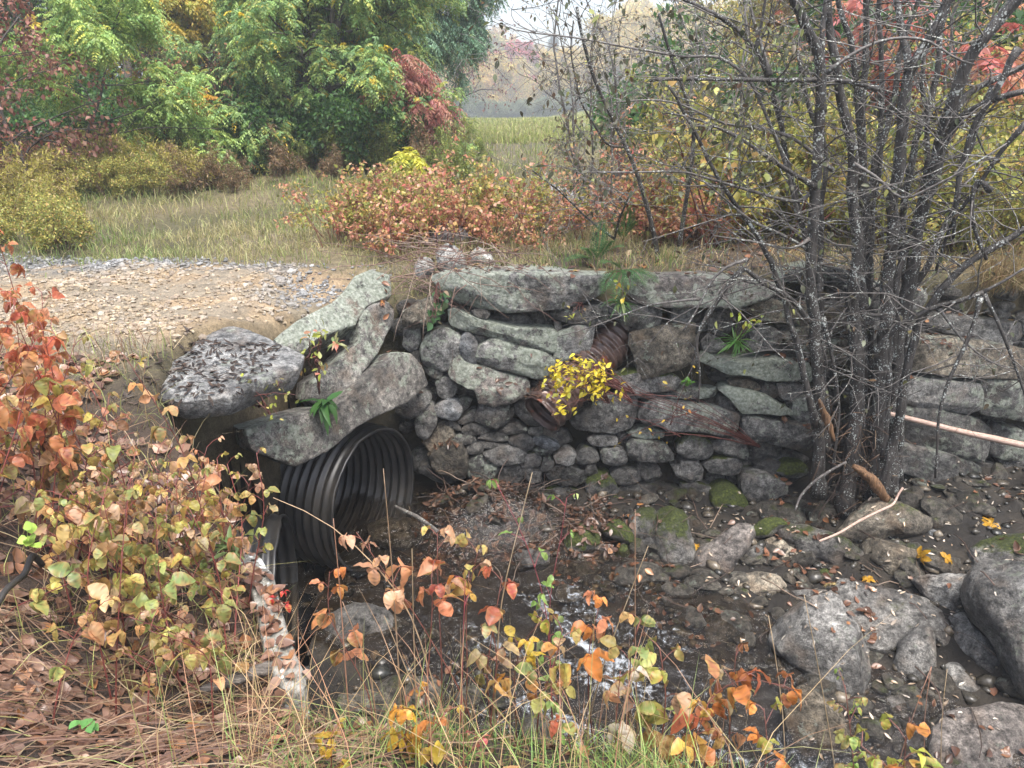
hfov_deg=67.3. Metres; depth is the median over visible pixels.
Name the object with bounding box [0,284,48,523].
bramble cane
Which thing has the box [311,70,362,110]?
understory shrub
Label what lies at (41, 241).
honeysuckle bush
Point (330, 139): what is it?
goldenrod
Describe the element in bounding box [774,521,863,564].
boulder
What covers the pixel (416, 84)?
sumac tree
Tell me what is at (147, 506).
bramble cane
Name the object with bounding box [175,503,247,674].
bramble cane
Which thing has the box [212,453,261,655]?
bramble cane
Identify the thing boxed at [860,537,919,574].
boulder
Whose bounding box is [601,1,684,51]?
birch sapling
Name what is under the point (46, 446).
bramble cane
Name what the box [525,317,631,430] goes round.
drain pipe
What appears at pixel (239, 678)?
driftwood
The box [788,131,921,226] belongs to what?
honeysuckle bush
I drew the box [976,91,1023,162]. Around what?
honeysuckle bush
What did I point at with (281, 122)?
understory shrub
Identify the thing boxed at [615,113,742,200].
honeysuckle bush
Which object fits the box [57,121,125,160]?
goldenrod
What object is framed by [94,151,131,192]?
honeysuckle bush
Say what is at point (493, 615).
bramble cane
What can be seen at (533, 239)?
bramble bush
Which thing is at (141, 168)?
honeysuckle bush
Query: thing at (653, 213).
bramble bush
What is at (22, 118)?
understory shrub
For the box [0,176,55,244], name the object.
honeysuckle bush
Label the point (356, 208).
bramble bush
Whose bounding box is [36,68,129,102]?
understory shrub
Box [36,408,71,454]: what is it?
bramble cane
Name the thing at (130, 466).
bramble cane
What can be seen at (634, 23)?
birch sapling
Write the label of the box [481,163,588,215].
bramble bush
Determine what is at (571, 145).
bramble bush
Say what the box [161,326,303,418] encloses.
granite slab
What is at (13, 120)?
understory shrub
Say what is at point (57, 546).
bramble cane
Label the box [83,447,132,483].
bramble cane
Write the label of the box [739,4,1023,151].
honeysuckle bush
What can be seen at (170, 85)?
understory shrub
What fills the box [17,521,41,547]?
seedling
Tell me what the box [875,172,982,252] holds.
bramble bush
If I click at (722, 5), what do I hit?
birch sapling
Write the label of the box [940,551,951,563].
fallen leaf
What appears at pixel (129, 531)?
bramble cane
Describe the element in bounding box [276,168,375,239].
bramble bush
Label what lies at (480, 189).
bramble bush
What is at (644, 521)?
boulder
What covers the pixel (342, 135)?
understory shrub
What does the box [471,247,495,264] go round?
boulder
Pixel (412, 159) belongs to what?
sumac tree
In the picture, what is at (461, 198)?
bramble bush
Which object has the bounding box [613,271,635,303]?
vine
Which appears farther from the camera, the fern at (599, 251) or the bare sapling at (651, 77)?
the bare sapling at (651, 77)
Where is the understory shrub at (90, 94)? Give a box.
[45,79,140,134]
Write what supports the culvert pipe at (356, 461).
on the ground at (220, 426)
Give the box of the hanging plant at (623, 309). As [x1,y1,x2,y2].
[599,291,637,320]
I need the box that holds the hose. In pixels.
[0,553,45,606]
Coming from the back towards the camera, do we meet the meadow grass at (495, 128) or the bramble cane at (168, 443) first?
the meadow grass at (495, 128)
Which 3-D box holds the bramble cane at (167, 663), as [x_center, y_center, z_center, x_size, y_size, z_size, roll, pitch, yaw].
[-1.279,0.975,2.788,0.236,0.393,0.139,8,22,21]
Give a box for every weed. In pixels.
[200,373,298,420]
[300,320,327,394]
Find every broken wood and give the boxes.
[818,399,835,440]
[852,464,890,502]
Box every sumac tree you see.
[162,80,222,133]
[357,48,467,153]
[385,146,432,182]
[791,0,1023,210]
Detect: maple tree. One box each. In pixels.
[0,0,137,183]
[479,39,540,91]
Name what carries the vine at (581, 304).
on the dry stone wall
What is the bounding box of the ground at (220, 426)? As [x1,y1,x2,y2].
[0,118,1023,767]
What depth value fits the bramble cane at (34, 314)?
2.81 m
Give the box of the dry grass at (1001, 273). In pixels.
[405,200,1023,418]
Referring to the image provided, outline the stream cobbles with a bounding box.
[337,462,1023,767]
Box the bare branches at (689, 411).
[596,365,760,447]
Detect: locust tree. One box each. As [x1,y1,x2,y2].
[0,0,245,179]
[55,15,232,96]
[156,0,484,176]
[231,0,509,106]
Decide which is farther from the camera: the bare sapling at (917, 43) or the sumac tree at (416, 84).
the sumac tree at (416, 84)
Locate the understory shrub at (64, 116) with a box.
[28,92,128,148]
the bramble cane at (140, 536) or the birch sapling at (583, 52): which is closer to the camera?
the bramble cane at (140, 536)
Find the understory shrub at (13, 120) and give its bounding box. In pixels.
[1,82,91,157]
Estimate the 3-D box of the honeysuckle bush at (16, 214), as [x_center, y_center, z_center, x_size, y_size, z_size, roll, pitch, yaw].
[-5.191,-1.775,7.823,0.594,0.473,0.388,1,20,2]
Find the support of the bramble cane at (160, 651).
on the ground at (220, 426)
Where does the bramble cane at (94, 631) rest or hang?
on the ground at (220, 426)
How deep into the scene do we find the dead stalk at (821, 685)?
2.68 m
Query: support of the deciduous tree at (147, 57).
on the ground at (220, 426)
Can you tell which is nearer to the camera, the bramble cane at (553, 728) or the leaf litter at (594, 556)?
the bramble cane at (553, 728)
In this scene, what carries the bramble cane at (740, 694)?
on the ground at (220, 426)
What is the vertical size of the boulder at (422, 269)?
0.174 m
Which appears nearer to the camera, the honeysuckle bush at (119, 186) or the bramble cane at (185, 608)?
the bramble cane at (185, 608)
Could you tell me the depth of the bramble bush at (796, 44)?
10.68 m
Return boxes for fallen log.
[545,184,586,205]
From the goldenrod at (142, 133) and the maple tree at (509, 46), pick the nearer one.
the goldenrod at (142, 133)
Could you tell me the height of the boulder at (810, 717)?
0.288 m
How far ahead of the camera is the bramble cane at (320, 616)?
2.84 m
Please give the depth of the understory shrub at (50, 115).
11.80 m
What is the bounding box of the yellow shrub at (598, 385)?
[541,353,759,445]
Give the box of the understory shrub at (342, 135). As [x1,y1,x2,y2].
[320,95,415,165]
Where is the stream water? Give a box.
[283,475,959,767]
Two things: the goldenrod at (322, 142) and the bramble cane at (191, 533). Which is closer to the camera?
the bramble cane at (191, 533)
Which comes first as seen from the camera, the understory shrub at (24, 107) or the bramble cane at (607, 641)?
the bramble cane at (607, 641)
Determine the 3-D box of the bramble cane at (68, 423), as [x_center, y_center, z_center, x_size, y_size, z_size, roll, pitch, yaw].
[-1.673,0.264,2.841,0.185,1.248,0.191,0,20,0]
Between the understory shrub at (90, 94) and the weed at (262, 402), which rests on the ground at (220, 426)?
the understory shrub at (90, 94)
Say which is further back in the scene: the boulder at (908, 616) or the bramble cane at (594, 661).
the boulder at (908, 616)
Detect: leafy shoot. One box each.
[447,575,476,740]
[486,478,565,745]
[537,493,578,719]
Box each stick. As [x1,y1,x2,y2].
[394,505,438,532]
[794,461,846,510]
[818,487,903,541]
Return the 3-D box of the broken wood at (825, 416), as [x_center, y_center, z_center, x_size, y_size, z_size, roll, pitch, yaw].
[2.221,0.256,5.424,0.173,0.322,0.062,0,20,0]
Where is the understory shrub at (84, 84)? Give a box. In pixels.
[29,70,175,151]
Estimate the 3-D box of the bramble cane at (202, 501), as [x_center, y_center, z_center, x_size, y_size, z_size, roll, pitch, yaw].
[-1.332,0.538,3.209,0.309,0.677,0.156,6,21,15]
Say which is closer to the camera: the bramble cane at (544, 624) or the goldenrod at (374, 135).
the bramble cane at (544, 624)
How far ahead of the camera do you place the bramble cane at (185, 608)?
2.96 m
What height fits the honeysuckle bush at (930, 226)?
1.542 m
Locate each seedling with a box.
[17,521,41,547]
[69,718,98,733]
[730,311,763,340]
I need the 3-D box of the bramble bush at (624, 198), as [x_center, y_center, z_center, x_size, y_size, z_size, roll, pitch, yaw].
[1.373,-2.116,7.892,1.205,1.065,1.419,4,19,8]
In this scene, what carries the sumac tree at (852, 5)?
on the ground at (220, 426)
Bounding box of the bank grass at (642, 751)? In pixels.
[44,564,903,767]
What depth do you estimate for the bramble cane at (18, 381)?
2.69 m
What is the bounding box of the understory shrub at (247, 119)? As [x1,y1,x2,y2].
[175,77,297,171]
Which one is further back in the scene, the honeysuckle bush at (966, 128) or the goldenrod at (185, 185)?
the goldenrod at (185, 185)
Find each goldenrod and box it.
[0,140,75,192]
[0,151,51,200]
[0,151,55,214]
[0,160,34,198]
[0,163,38,220]
[0,170,16,199]
[4,134,28,161]
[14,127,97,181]
[14,146,52,179]
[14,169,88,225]
[19,133,56,177]
[28,167,70,201]
[43,137,116,188]
[43,166,70,196]
[50,128,109,160]
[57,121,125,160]
[61,138,101,180]
[67,126,116,148]
[70,125,131,160]
[76,145,115,188]
[93,134,158,155]
[98,133,164,183]
[112,129,164,183]
[114,126,166,153]
[142,150,197,186]
[143,141,185,183]
[146,125,175,153]
[147,139,214,191]
[157,140,209,197]
[158,138,203,167]
[174,148,206,171]
[174,150,215,191]
[190,150,226,189]
[192,137,239,189]
[196,103,237,162]
[215,153,254,187]
[216,159,251,193]
[228,125,266,175]
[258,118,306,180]
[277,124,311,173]
[288,117,322,168]
[293,131,327,167]
[303,107,341,168]
[307,105,336,167]
[314,142,346,179]
[318,103,393,171]
[318,132,355,174]
[333,178,372,210]
[350,98,401,172]
[360,111,396,170]
[394,118,444,170]
[394,126,450,154]
[406,131,456,158]
[417,129,441,173]
[420,126,470,183]
[422,113,494,184]
[429,117,470,160]
[447,103,479,146]
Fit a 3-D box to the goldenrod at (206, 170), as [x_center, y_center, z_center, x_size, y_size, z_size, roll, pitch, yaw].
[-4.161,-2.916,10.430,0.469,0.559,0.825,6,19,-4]
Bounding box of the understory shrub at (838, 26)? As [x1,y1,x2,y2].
[773,0,968,83]
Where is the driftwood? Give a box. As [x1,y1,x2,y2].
[200,660,272,693]
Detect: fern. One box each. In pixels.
[564,219,624,262]
[598,258,658,301]
[610,207,637,240]
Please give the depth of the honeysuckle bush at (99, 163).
9.99 m
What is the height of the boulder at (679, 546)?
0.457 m
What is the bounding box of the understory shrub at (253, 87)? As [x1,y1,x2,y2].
[197,63,341,174]
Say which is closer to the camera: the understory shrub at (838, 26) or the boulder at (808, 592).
the boulder at (808, 592)
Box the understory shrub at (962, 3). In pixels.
[846,0,1023,150]
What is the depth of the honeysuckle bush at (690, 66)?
11.30 m
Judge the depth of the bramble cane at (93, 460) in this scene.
3.00 m
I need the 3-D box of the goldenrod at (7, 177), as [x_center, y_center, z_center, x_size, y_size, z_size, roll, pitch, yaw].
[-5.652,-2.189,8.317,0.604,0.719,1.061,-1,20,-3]
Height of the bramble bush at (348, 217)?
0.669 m
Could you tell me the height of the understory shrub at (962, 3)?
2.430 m
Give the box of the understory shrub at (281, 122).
[215,97,299,150]
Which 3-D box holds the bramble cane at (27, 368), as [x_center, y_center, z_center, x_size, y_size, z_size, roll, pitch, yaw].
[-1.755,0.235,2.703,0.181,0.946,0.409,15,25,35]
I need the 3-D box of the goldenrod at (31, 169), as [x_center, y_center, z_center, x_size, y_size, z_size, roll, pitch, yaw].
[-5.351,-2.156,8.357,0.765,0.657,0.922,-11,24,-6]
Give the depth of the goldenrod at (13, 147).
10.71 m
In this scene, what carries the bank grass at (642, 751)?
on the ground at (220, 426)
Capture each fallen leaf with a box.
[823,582,836,587]
[862,575,874,582]
[916,546,931,563]
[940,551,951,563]
[982,517,1000,528]
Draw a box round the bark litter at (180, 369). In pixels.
[120,325,281,406]
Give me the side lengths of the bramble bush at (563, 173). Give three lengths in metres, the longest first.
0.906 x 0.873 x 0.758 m
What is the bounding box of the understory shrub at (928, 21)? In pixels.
[793,0,958,108]
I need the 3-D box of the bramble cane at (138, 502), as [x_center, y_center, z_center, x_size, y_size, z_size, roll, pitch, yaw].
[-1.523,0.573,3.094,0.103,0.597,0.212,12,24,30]
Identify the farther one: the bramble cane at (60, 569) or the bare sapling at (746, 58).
the bare sapling at (746, 58)
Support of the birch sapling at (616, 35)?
on the ground at (220, 426)
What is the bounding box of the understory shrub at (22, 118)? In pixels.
[0,103,46,154]
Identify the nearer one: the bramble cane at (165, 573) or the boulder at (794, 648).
the bramble cane at (165, 573)
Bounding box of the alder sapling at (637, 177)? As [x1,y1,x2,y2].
[467,0,768,258]
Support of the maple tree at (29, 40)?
on the ground at (220, 426)
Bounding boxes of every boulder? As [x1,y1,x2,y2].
[323,602,408,644]
[324,567,356,587]
[367,516,425,549]
[414,257,434,278]
[425,222,477,246]
[435,243,466,271]
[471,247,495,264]
[514,546,549,571]
[557,552,600,577]
[563,522,600,552]
[593,543,614,555]
[603,519,634,543]
[614,543,630,558]
[628,507,655,543]
[653,506,695,563]
[694,523,755,573]
[738,544,764,567]
[739,571,786,595]
[754,517,787,537]
[766,536,797,558]
[767,590,871,697]
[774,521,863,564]
[780,684,854,764]
[792,589,827,599]
[820,568,833,580]
[828,578,950,653]
[837,497,932,540]
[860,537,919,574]
[885,695,921,721]
[893,625,936,679]
[911,573,965,609]
[926,701,1023,767]
[945,662,979,691]
[948,612,1000,672]
[960,558,1023,697]
[967,533,1023,565]
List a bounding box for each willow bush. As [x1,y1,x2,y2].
[449,90,489,117]
[480,99,505,117]
[497,100,510,117]
[504,97,540,117]
[533,94,560,116]
[556,86,595,113]
[582,93,605,110]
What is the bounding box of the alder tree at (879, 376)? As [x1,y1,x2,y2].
[453,0,1023,521]
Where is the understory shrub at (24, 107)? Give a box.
[0,76,39,137]
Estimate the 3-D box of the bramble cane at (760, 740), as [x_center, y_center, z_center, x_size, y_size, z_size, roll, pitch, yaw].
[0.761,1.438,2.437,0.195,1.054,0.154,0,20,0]
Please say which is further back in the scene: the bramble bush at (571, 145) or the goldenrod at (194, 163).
the goldenrod at (194, 163)
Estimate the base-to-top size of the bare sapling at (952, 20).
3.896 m
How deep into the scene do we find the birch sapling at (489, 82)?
108.66 m
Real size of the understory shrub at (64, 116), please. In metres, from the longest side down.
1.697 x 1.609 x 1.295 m
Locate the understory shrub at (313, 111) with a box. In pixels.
[250,58,369,160]
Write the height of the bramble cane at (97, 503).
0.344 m
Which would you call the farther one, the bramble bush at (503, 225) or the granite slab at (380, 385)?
the bramble bush at (503, 225)
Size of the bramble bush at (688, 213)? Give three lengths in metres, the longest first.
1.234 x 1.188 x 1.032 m
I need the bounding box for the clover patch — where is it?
[681,377,693,385]
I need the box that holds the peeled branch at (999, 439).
[891,412,1023,448]
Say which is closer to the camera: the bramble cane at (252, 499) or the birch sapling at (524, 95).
the bramble cane at (252, 499)
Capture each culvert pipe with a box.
[214,409,413,573]
[235,513,298,649]
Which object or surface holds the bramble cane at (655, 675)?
on the ground at (220, 426)
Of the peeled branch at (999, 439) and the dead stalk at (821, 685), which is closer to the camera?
the dead stalk at (821, 685)
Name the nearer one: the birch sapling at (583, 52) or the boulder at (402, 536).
the boulder at (402, 536)
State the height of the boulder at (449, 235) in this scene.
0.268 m
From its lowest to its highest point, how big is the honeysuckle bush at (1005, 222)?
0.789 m
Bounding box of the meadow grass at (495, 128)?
[0,110,693,350]
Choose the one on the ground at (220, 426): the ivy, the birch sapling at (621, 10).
the birch sapling at (621, 10)
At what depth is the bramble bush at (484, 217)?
6.77 m
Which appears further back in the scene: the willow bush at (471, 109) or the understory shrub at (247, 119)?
the willow bush at (471, 109)
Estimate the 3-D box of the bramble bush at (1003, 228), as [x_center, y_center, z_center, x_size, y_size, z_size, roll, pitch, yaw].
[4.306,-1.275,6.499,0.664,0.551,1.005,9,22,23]
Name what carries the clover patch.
on the dry stone wall
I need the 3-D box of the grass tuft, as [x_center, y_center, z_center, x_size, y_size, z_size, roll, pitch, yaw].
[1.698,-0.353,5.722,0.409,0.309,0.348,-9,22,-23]
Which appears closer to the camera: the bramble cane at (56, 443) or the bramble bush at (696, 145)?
the bramble cane at (56, 443)
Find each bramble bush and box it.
[273,171,372,247]
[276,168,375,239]
[276,175,413,241]
[286,183,364,244]
[334,160,481,222]
[340,166,458,210]
[343,162,428,231]
[346,184,387,219]
[348,188,449,241]
[349,160,434,226]
[349,170,437,260]
[359,156,443,222]
[363,159,453,246]
[365,194,457,251]
[366,162,418,199]
[374,166,434,189]
[375,133,499,249]
[377,172,515,232]
[387,176,451,217]
[388,171,450,191]
[392,190,452,237]
[399,149,487,242]
[407,166,456,191]
[431,173,477,222]
[441,162,522,219]
[456,151,557,243]
[461,159,558,228]
[462,201,520,250]
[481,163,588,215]
[485,168,563,223]
[490,184,523,233]
[501,193,575,251]
[516,179,566,231]
[523,182,592,244]
[538,193,582,224]
[549,139,657,207]
[551,144,627,232]
[557,150,655,245]
[564,155,684,247]
[582,119,720,239]
[591,128,711,227]
[597,104,693,237]
[600,139,711,227]
[617,176,705,240]
[625,57,976,253]
[635,156,741,247]
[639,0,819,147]
[653,142,777,241]
[657,46,850,130]
[660,122,776,203]
[663,169,733,245]
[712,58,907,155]
[753,19,922,109]
[776,12,967,82]
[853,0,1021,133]
[855,97,1023,204]
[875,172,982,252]
[880,88,1023,250]
[966,183,1023,250]
[980,199,1023,263]
[993,194,1023,257]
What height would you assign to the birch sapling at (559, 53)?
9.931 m
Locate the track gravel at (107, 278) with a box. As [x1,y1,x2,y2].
[0,251,392,491]
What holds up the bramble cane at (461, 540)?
on the ground at (220, 426)
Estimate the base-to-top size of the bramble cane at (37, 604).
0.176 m
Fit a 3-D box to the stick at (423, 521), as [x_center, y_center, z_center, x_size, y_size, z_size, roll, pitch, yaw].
[-0.705,0.997,5.723,0.052,0.031,0.516,-19,27,-41]
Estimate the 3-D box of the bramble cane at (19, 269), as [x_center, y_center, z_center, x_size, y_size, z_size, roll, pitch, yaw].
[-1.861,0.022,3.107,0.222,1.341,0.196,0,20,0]
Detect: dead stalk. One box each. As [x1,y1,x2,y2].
[273,497,445,726]
[333,518,350,731]
[342,602,378,735]
[383,468,402,729]
[384,615,427,729]
[412,558,417,723]
[492,472,532,737]
[582,547,647,744]
[635,513,638,761]
[768,616,784,759]
[804,595,834,766]
[898,668,930,765]
[924,666,931,755]
[940,671,946,763]
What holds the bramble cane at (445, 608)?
on the ground at (220, 426)
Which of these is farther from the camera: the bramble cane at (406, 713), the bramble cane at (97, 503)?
the bramble cane at (97, 503)
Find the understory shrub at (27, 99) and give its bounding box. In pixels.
[0,49,55,115]
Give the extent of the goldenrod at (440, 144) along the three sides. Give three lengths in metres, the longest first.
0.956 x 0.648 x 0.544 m
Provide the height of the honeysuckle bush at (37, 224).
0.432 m
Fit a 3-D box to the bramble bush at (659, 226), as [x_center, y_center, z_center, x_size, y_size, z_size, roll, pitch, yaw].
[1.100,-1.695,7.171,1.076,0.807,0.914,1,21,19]
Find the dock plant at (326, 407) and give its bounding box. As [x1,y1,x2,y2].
[296,391,342,434]
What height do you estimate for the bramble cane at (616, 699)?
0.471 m
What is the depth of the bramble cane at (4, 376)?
3.09 m
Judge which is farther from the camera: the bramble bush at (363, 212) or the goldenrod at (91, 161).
the goldenrod at (91, 161)
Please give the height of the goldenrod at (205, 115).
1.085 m
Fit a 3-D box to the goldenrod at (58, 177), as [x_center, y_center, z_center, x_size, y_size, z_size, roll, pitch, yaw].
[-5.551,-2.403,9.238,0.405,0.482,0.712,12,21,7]
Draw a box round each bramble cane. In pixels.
[0,229,99,485]
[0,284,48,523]
[0,288,35,442]
[0,290,102,577]
[0,316,58,478]
[0,336,47,430]
[0,343,14,382]
[0,374,54,491]
[0,411,132,446]
[0,424,56,463]
[0,431,139,503]
[0,445,16,479]
[0,482,123,523]
[5,567,89,618]
[8,396,32,412]
[11,367,93,540]
[16,282,66,523]
[21,480,175,623]
[22,380,83,477]
[26,316,82,558]
[27,412,113,511]
[30,335,94,543]
[34,523,99,560]
[35,487,124,579]
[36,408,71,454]
[37,482,86,624]
[40,511,174,625]
[43,512,83,558]
[44,596,120,724]
[47,466,122,699]
[50,316,135,522]
[58,471,153,631]
[63,429,193,568]
[67,391,119,555]
[76,492,119,559]
[77,485,136,645]
[82,481,139,538]
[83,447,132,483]
[87,469,147,715]
[87,508,141,569]
[92,594,133,614]
[95,458,138,486]
[100,500,169,582]
[102,588,192,630]
[105,627,208,698]
[108,517,153,543]
[109,350,231,633]
[112,462,151,597]
[113,449,145,573]
[115,647,170,724]
[116,607,200,686]
[120,470,172,521]
[120,535,249,606]
[128,514,177,641]
[129,607,165,663]
[130,610,231,699]
[131,503,195,696]
[132,532,149,574]
[138,439,195,514]
[141,471,171,515]
[144,472,214,602]
[148,607,224,738]
[152,458,219,566]
[158,479,227,621]
[161,602,193,641]
[163,445,243,575]
[164,467,215,610]
[170,436,224,574]
[170,495,238,617]
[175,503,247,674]
[180,627,269,693]
[192,454,232,524]
[192,460,249,563]
[204,451,246,599]
[211,469,264,570]
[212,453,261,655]
[239,447,279,604]
[266,589,291,625]
[309,567,373,730]
[312,718,351,767]
[339,532,474,733]
[381,681,428,757]
[415,559,463,732]
[417,525,463,736]
[417,705,463,766]
[450,529,492,739]
[458,730,490,767]
[467,609,518,734]
[478,566,518,736]
[495,611,549,742]
[514,608,581,744]
[538,677,576,749]
[570,590,614,754]
[599,611,667,757]
[602,666,650,753]
[636,636,691,764]
[669,693,722,767]
[670,654,801,767]
[703,642,754,767]
[744,697,790,767]
[826,667,867,767]
[854,723,942,767]
[879,712,936,767]
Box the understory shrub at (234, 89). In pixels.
[208,62,257,104]
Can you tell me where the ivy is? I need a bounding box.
[426,282,451,330]
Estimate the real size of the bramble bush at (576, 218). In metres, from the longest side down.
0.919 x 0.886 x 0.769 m
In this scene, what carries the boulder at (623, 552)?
on the ground at (220, 426)
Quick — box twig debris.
[371,438,1023,757]
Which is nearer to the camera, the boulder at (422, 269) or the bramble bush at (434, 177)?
the boulder at (422, 269)
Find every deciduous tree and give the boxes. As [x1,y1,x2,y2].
[0,0,37,62]
[0,0,121,99]
[8,0,121,104]
[105,20,226,90]
[688,0,929,85]
[706,0,820,71]
[726,0,786,54]
[911,0,1023,20]
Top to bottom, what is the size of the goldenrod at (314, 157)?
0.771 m
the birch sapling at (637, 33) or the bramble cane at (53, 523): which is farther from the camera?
the birch sapling at (637, 33)
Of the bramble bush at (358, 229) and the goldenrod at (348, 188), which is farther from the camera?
the goldenrod at (348, 188)
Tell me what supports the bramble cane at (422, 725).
on the ground at (220, 426)
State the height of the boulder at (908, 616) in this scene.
0.349 m
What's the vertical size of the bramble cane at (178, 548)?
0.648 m
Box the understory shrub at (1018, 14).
[945,0,1023,114]
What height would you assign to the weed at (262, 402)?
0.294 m
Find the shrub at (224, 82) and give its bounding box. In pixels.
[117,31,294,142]
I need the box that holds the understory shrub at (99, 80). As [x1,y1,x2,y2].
[37,57,158,110]
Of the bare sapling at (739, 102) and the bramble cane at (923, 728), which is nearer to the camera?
the bramble cane at (923, 728)
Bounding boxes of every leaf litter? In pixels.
[0,220,1015,767]
[270,270,1023,767]
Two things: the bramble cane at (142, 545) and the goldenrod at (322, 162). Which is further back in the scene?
the goldenrod at (322, 162)
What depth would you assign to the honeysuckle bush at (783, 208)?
7.43 m
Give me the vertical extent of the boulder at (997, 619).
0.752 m
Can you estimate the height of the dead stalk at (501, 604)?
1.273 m
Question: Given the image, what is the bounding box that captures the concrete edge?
[241,552,309,719]
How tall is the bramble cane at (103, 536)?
0.721 m
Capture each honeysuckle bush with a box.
[0,173,34,214]
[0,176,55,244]
[0,177,12,193]
[0,186,27,229]
[0,205,19,246]
[16,181,97,254]
[22,187,88,252]
[25,209,77,246]
[45,152,121,200]
[50,188,66,198]
[68,153,162,197]
[77,148,132,178]
[78,149,154,193]
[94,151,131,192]
[109,141,171,177]
[119,149,187,195]
[607,29,830,126]
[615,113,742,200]
[637,125,823,242]
[639,86,874,207]
[645,81,855,227]
[680,90,841,226]
[697,97,869,204]
[709,88,878,238]
[728,18,831,93]
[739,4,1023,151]
[762,68,1010,253]
[773,82,1023,243]
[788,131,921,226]
[874,2,1017,77]
[879,63,1023,244]
[912,82,1021,157]
[928,177,1023,251]
[930,88,1023,189]
[943,39,1023,118]
[953,172,1023,257]
[956,200,1023,262]
[965,160,1023,255]
[967,70,1021,162]
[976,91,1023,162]
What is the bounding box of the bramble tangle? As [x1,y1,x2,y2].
[286,184,570,369]
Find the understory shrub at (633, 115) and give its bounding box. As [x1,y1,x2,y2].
[577,1,814,178]
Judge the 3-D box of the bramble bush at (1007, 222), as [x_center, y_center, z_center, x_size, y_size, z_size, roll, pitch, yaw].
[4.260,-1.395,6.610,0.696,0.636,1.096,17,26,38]
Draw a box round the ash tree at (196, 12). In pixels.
[14,0,230,100]
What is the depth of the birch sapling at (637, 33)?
111.54 m
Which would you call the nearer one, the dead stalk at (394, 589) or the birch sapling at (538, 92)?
the dead stalk at (394, 589)
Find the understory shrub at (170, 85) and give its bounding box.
[129,74,231,136]
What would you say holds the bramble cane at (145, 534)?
on the ground at (220, 426)
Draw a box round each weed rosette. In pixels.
[209,526,244,561]
[327,331,348,351]
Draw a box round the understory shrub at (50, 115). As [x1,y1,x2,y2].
[36,85,128,136]
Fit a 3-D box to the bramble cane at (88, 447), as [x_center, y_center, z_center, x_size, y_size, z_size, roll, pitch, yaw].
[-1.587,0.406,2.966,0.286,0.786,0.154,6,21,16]
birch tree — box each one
[487,25,545,50]
[487,31,506,52]
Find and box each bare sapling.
[503,0,647,188]
[517,0,600,227]
[541,22,660,218]
[549,0,697,190]
[594,9,692,177]
[631,0,815,159]
[638,1,787,221]
[645,0,769,161]
[652,0,781,143]
[675,0,833,242]
[728,0,893,132]
[775,30,875,186]
[846,1,974,129]
[851,0,1023,242]
[886,0,970,158]
[886,0,1007,208]
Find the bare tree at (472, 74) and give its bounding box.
[417,3,521,123]
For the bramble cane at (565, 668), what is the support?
on the ground at (220, 426)
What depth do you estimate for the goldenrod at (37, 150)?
10.35 m
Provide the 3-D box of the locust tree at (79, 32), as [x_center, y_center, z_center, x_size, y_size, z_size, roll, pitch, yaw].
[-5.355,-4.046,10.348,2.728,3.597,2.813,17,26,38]
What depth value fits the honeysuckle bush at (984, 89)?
7.95 m
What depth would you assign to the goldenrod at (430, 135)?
11.97 m
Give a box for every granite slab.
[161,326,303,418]
[234,352,427,465]
[273,269,390,356]
[295,301,393,405]
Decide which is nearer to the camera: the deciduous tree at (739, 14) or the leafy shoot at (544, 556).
the leafy shoot at (544, 556)
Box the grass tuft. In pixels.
[706,321,754,360]
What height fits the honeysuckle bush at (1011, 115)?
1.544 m
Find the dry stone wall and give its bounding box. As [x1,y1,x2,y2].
[390,261,1023,507]
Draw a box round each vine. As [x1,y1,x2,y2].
[564,302,586,321]
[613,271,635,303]
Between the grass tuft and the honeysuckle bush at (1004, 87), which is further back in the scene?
the honeysuckle bush at (1004, 87)
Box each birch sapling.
[420,59,474,100]
[427,64,468,96]
[452,50,517,101]
[466,63,505,102]
[482,50,533,99]
[490,50,531,103]
[516,47,584,101]
[524,47,549,96]
[526,46,576,78]
[544,45,607,94]
[572,46,604,94]
[575,2,675,96]
[580,2,663,47]
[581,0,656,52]
[587,7,690,96]
[593,5,650,90]
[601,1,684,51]
[643,53,704,98]
[669,2,749,54]
[669,21,730,66]
[697,0,739,59]
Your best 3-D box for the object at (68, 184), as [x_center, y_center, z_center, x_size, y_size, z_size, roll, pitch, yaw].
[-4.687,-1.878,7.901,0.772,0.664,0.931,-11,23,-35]
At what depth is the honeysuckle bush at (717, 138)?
8.77 m
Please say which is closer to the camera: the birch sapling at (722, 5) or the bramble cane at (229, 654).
the bramble cane at (229, 654)
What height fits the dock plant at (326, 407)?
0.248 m
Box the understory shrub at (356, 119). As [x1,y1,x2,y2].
[281,85,444,170]
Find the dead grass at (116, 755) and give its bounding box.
[0,316,526,767]
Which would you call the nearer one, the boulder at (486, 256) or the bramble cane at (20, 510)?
the bramble cane at (20, 510)
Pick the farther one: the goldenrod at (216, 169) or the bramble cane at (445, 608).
the goldenrod at (216, 169)
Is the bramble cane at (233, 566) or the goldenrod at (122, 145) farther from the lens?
the goldenrod at (122, 145)
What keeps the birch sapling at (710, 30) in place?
on the ground at (220, 426)

